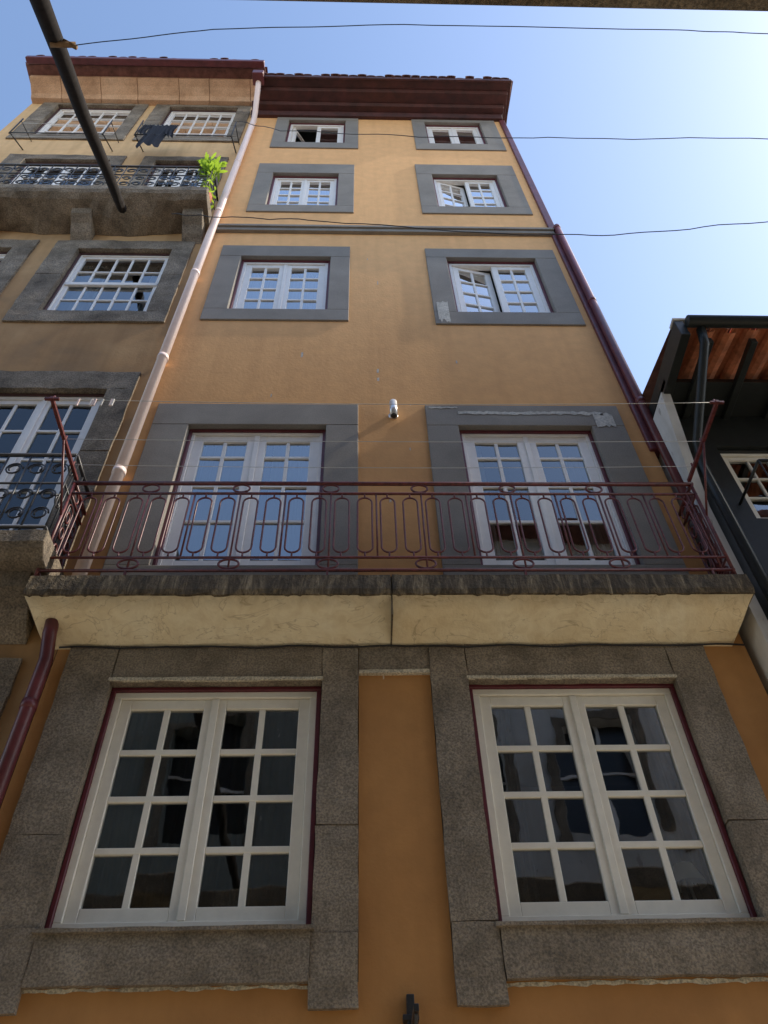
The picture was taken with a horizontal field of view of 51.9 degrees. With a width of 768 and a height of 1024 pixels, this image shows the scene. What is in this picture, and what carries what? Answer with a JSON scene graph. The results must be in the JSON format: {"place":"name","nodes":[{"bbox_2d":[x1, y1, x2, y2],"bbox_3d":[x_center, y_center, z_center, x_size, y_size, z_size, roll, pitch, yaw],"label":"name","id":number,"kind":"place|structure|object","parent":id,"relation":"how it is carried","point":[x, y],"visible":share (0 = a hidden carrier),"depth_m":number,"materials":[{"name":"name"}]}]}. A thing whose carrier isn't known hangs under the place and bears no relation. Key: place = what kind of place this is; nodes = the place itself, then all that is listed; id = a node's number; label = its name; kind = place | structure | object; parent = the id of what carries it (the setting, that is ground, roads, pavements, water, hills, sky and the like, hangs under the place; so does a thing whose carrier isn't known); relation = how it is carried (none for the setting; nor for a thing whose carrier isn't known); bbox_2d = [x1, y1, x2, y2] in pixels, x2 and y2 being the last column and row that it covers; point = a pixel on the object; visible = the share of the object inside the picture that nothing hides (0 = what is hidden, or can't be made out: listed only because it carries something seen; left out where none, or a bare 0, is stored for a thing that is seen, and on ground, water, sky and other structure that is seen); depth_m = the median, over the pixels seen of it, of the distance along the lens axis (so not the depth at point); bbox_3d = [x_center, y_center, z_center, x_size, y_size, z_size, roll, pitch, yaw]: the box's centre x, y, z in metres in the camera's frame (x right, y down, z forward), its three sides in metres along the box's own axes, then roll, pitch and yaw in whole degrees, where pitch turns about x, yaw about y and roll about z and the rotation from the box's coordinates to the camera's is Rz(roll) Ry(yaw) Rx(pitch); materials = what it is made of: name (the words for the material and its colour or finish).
{"place":"outdoors","nodes":[
{"label":"outdoors","id":0,"kind":"place"},
{"bbox_2d":[0,0,767,393],"label":"sky","id":1,"kind":"structure","parent":0,"point":[569,83],"materials":[{"name":"blue"}]},
{"bbox_2d":[739,459,767,504],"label":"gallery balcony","id":2,"kind":"structure","parent":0,"point":[758,462],"depth_m":6.11,"materials":[{"name":"black metal"}]},
{"label":"street ground","id":3,"kind":"structure","parent":0,"visible":0},
{"bbox_2d":[0,55,267,807],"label":"stone balcony townhouse","id":4,"kind":"structure","parent":3,"relation":"on","point":[93,280],"depth_m":9.81,"materials":[{"name":"paint"}]},
{"bbox_2d":[0,252,7,260],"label":"sash window","id":5,"kind":"structure","parent":4,"relation":"in","point":[2,254],"depth_m":10.01,"materials":[{"name":"white paint"}]},
{"bbox_2d":[0,721,31,807],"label":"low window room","id":6,"kind":"structure","parent":4,"relation":"in","point":[31,721],"depth_m":5.06,"materials":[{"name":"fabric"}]},
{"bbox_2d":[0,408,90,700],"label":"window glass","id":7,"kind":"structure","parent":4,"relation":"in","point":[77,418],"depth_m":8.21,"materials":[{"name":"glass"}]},
{"bbox_2d":[0,393,104,529],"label":"lower door","id":8,"kind":"structure","parent":4,"relation":"in","point":[15,401],"depth_m":7.23,"materials":[{"name":"white paint"}]},
{"bbox_2d":[8,162,101,184],"bbox_3d":[-4.996,-4.702,11.693,1.348,2.498,0.110,0,-49,-2],"label":"balcony door","id":9,"kind":"structure","parent":4,"relation":"in","point":[26,171],"depth_m":12.34,"materials":[{"name":"white paint"}]},
{"bbox_2d":[21,172,96,185],"bbox_3d":[-5.012,-4.047,12.168,1.850,2.950,1.408,0,-49,-2],"label":"window glass","id":10,"kind":"structure","parent":4,"relation":"in","point":[55,175],"depth_m":12.89,"materials":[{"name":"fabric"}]},
{"bbox_2d":[33,108,131,134],"bbox_3d":[-5.392,-6.989,14.285,1.438,1.828,0.110,0,-49,-2],"label":"top window","id":11,"kind":"structure","parent":4,"relation":"in","point":[65,120],"depth_m":14.50,"materials":[{"name":"white paint"}]},
{"bbox_2d":[43,253,169,310],"bbox_3d":[-3.266,-2.707,9.478,1.188,1.678,0.110,0,-49,-2],"label":"sash window","id":12,"kind":"structure","parent":4,"relation":"in","point":[57,298],"depth_m":9.71,"materials":[{"name":"white paint"}]},
{"bbox_2d":[57,264,162,310],"bbox_3d":[-3.282,-2.052,9.954,1.690,2.130,1.408,0,-49,-2],"label":"window glass","id":13,"kind":"structure","parent":4,"relation":"in","point":[73,293],"depth_m":10.35,"materials":[{"name":"glass"}]},
{"bbox_2d":[136,124,178,147],"bbox_3d":[-3.625,-5.940,12.449,0.617,1.134,0.076,0,-49,-2],"label":"hanging shirt","id":14,"kind":"object","parent":4,"relation":"hanging from","point":[150,138],"visible":1,"depth_m":12.51,"materials":[{"name":"fabric"}]},
{"bbox_2d":[144,164,201,186],"bbox_3d":[-3.172,-4.701,11.751,0.898,2.498,0.110,0,-49,-2],"label":"balcony door","id":15,"kind":"structure","parent":4,"relation":"in","point":[192,181],"depth_m":12.35,"materials":[{"name":"white paint"}]},
{"bbox_2d":[156,174,198,186],"bbox_3d":[-3.188,-4.046,12.227,1.400,2.950,1.408,0,-49,-2],"label":"window glass","id":16,"kind":"structure","parent":4,"relation":"in","point":[169,185],"depth_m":12.96,"materials":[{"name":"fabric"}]},
{"bbox_2d":[161,110,235,136],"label":"top window","id":17,"kind":"structure","parent":4,"relation":"in","point":[190,122],"depth_m":14.62,"materials":[{"name":"white paint"}]},
{"bbox_2d":[196,152,227,208],"bbox_3d":[-2.412,-4.547,10.831,0.461,1.233,0.590,0,-49,-2],"label":"potted plant","id":18,"kind":"object","parent":4,"relation":"on","point":[207,164],"visible":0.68,"depth_m":10.95,"materials":[{"name":"green plant"}]},
{"bbox_2d":[239,121,767,139],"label":"overhead cable","id":19,"kind":"object","parent":4,"relation":"attached to","point":[522,137],"visible":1,"depth_m":10.11,"materials":[{"name":"rubber"}]},
{"bbox_2d":[0,55,767,1023],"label":"orange townhouse","id":20,"kind":"structure","parent":3,"relation":"on","point":[356,835],"depth_m":5.12,"materials":[{"name":"paint"}]},
{"bbox_2d":[0,618,58,805],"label":"drainpipe","id":21,"kind":"object","parent":20,"relation":"attached to","point":[29,703],"visible":0.98,"depth_m":4.80,"materials":[{"name":"red metal"}]},
{"bbox_2d":[71,80,260,575],"bbox_3d":[-2.191,-3.592,9.971,0.206,12.219,0.663,15,-51,-15],"label":"drainpipe","id":22,"kind":"object","parent":20,"relation":"attached to","point":[118,473],"visible":0.94,"depth_m":7.77,"materials":[{"name":"white metal"}]},
{"bbox_2d":[44,686,321,927],"bbox_3d":[-1.060,1.667,4.569,1.343,1.508,0.110,0,-49,-2],"label":"first floor window","id":23,"kind":"structure","parent":20,"relation":"in","point":[65,911],"depth_m":4.51,"materials":[{"name":"white paint"}]},
{"bbox_2d":[82,696,358,936],"bbox_3d":[-1.076,2.322,5.045,1.845,1.960,1.408,0,-49,-2],"label":"window glass","id":24,"kind":"structure","parent":20,"relation":"in","point":[268,874],"depth_m":4.71,"materials":[{"name":"glass"}]},
{"bbox_2d":[152,429,325,564],"bbox_3d":[-1.136,-0.121,6.604,1.248,1.808,0.110,0,-49,-2],"label":"balcony door","id":25,"kind":"structure","parent":20,"relation":"in","point":[256,441],"depth_m":6.70,"materials":[{"name":"white paint"}]},
{"bbox_2d":[176,445,309,560],"bbox_3d":[-1.151,0.534,7.079,1.750,2.260,1.408,0,-49,-2],"label":"window glass","id":26,"kind":"structure","parent":20,"relation":"in","point":[233,472],"depth_m":6.89,"materials":[{"name":"glass"}]},
{"bbox_2d":[229,260,329,308],"bbox_3d":[-1.224,-2.682,9.517,1.123,1.428,0.110,0,-49,-2],"label":"second floor window","id":27,"kind":"structure","parent":20,"relation":"in","point":[260,284],"depth_m":9.59,"materials":[{"name":"white paint"}]},
{"bbox_2d":[267,176,337,204],"bbox_3d":[-1.205,-4.765,11.889,1.018,1.358,0.110,0,-49,-2],"label":"third floor window","id":28,"kind":"structure","parent":20,"relation":"in","point":[285,190],"depth_m":12.01,"materials":[{"name":"white paint"}]},
{"bbox_2d":[299,132,316,141],"bbox_3d":[-1.223,-6.017,14.536,1.530,1.770,1.408,0,-49,-2],"label":"attic window room","id":29,"kind":"structure","parent":20,"relation":"in","point":[307,136],"depth_m":14.81,"materials":[{"name":"fabric"}]},
{"bbox_2d":[285,123,344,142],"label":"attic window","id":30,"kind":"structure","parent":20,"relation":"in","point":[292,136],"depth_m":14.36,"materials":[{"name":"white paint"}]},
{"bbox_2d":[23,481,754,649],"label":"balcony","id":31,"kind":"structure","parent":20,"relation":"attached to","point":[124,609],"depth_m":5.30,"materials":[{"name":"concrete"}]},
{"bbox_2d":[44,395,723,515],"bbox_3d":[0.032,-0.402,5.761,4.870,0.490,0.756,0,-49,-2],"label":"clothesline","id":32,"kind":"object","parent":31,"relation":"attached to","point":[65,445],"visible":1,"depth_m":5.86,"materials":[{"name":"red metal"}]},
{"bbox_2d":[388,399,397,418],"bbox_3d":[0.087,-0.936,7.340,0.090,0.225,0.126,0,-49,-2],"label":"wall lamp","id":33,"kind":"object","parent":20,"relation":"attached to","point":[393,414],"visible":0.98,"depth_m":7.28,"materials":[{"name":"metal"}]},
{"bbox_2d":[402,994,418,1023],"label":"sign bracket","id":34,"kind":"object","parent":20,"relation":"attached to","point":[411,1016],"visible":1,"depth_m":3.64,"materials":[{"name":"black metal"}]},
{"bbox_2d":[425,125,485,143],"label":"attic window","id":35,"kind":"structure","parent":20,"relation":"in","point":[436,131],"depth_m":14.35,"materials":[{"name":"white paint"}]},
{"bbox_2d":[464,188,469,206],"bbox_3d":[1.262,-4.124,12.462,1.530,1.820,1.408,0,-49,-2],"label":"window opening","id":36,"kind":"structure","parent":20,"relation":"in","point":[464,188],"depth_m":12.82,"materials":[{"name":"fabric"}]},
{"bbox_2d":[433,178,506,206],"bbox_3d":[1.277,-4.755,12.008,1.028,1.368,0.175,0,-49,-2],"label":"third floor window","id":37,"kind":"structure","parent":20,"relation":"in","point":[481,192],"depth_m":12.17,"materials":[{"name":"white paint"}]},
{"bbox_2d":[489,273,501,311],"bbox_3d":[1.362,-2.022,10.072,1.640,1.930,1.408,0,-49,-2],"label":"window opening","id":38,"kind":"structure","parent":20,"relation":"in","point":[489,273],"depth_m":10.56,"materials":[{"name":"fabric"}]},
{"bbox_2d":[447,261,553,312],"bbox_3d":[1.377,-2.655,9.616,1.138,1.478,0.169,0,-49,-2],"label":"second floor window","id":39,"kind":"structure","parent":20,"relation":"in","point":[519,287],"depth_m":9.71,"materials":[{"name":"white paint"}]},
{"bbox_2d":[475,446,614,559],"bbox_3d":[1.307,0.536,7.157,1.740,2.260,1.408,0,-49,-2],"label":"window glass","id":40,"kind":"structure","parent":20,"relation":"in","point":[489,471],"depth_m":7.86,"materials":[{"name":"glass"}]},
{"bbox_2d":[459,430,640,564],"bbox_3d":[1.323,-0.119,6.682,1.238,1.808,0.110,0,-49,-2],"label":"balcony door","id":41,"kind":"structure","parent":20,"relation":"in","point":[526,442],"depth_m":6.78,"materials":[{"name":"white paint"}]},
{"bbox_2d":[491,708,717,902],"bbox_3d":[1.226,2.321,5.122,1.860,1.970,1.408,0,-49,-2],"label":"window glass","id":42,"kind":"structure","parent":20,"relation":"in","point":[535,877],"depth_m":5.77,"materials":[{"name":"glass"}]},
{"bbox_2d":[469,683,756,920],"bbox_3d":[1.241,1.666,4.646,1.358,1.518,0.110,0,-49,-2],"label":"first floor window","id":43,"kind":"structure","parent":20,"relation":"in","point":[734,900],"depth_m":4.59,"materials":[{"name":"white paint"}]},
{"bbox_2d":[553,224,726,573],"bbox_3d":[2.431,-1.603,8.222,0.094,6.850,0.166,0,-49,-2],"label":"drainpipe","id":44,"kind":"object","parent":20,"relation":"attached to","point":[646,413],"visible":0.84,"depth_m":7.85,"materials":[{"name":"brown metal"}]},
{"bbox_2d":[673,861,706,899],"bbox_3d":[1.758,2.246,4.420,0.600,0.410,0.470,0,-49,-2],"label":"chair","id":45,"kind":"object","parent":20,"relation":"attached to","point":[689,872],"visible":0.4,"depth_m":4.41,"materials":[{"name":"metal"}]},
{"bbox_2d":[653,392,767,685],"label":"white flank wall","id":46,"kind":"structure","parent":3,"relation":"on","point":[754,627],"depth_m":6.32,"materials":[{"name":"paint"}]},
{"bbox_2d":[658,417,767,694],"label":"gallery wall","id":47,"kind":"structure","parent":3,"relation":"on","point":[741,433],"depth_m":6.57,"materials":[{"name":"white paint"}]},
{"bbox_2d":[642,315,767,418],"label":"tiled eave","id":48,"kind":"object","parent":47,"relation":"on","point":[737,377],"visible":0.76,"depth_m":7.04,"materials":[{"name":"orange wood"}]},
{"bbox_2d":[692,326,767,601],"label":"gutter pipe","id":49,"kind":"object","parent":47,"relation":"attached to","point":[745,547],"visible":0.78,"depth_m":6.34,"materials":[{"name":"black metal"}]},
{"bbox_2d":[718,450,767,517],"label":"gallery window","id":50,"kind":"structure","parent":47,"relation":"attached to","point":[748,458],"depth_m":6.89,"materials":[{"name":"white wood"}]},
{"bbox_2d":[733,468,767,517],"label":"window glass","id":51,"kind":"object","parent":47,"relation":"attached to","point":[755,490],"depth_m":7.43,"materials":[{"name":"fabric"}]},
{"bbox_3d":[10.177,-1.019,7.179,5.400,14.850,1.600,0,-49,-2],"label":"tall townhouse","id":52,"kind":"object","parent":3,"relation":"on","visible":0},
{"bbox_2d":[172,213,767,235],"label":"overhead cable","id":53,"kind":"object","parent":52,"relation":"attached to","point":[472,232],"visible":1,"depth_m":9.16,"materials":[{"name":"rubber"}]},
{"bbox_3d":[-4.358,-5.837,0.327,9.300,11.600,7.450,0,-49,-2],"label":"peach townhouse","id":54,"kind":"object","parent":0,"visible":0},
{"bbox_2d":[259,0,767,10],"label":"slab","id":55,"kind":"structure","parent":54,"relation":"attached to","point":[744,5],"depth_m":2.85,"materials":[{"name":"stone"}]},
{"bbox_2d":[29,0,126,212],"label":"wooden pole","id":56,"kind":"object","parent":55,"relation":"on","point":[58,44],"visible":1,"depth_m":5.50,"materials":[{"name":"brown wood"}]},
{"bbox_2d":[76,24,767,44],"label":"overhead cable","id":57,"kind":"object","parent":56,"relation":"attached to","point":[417,24],"visible":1,"depth_m":5.12,"materials":[{"name":"rubber"}]}
]}

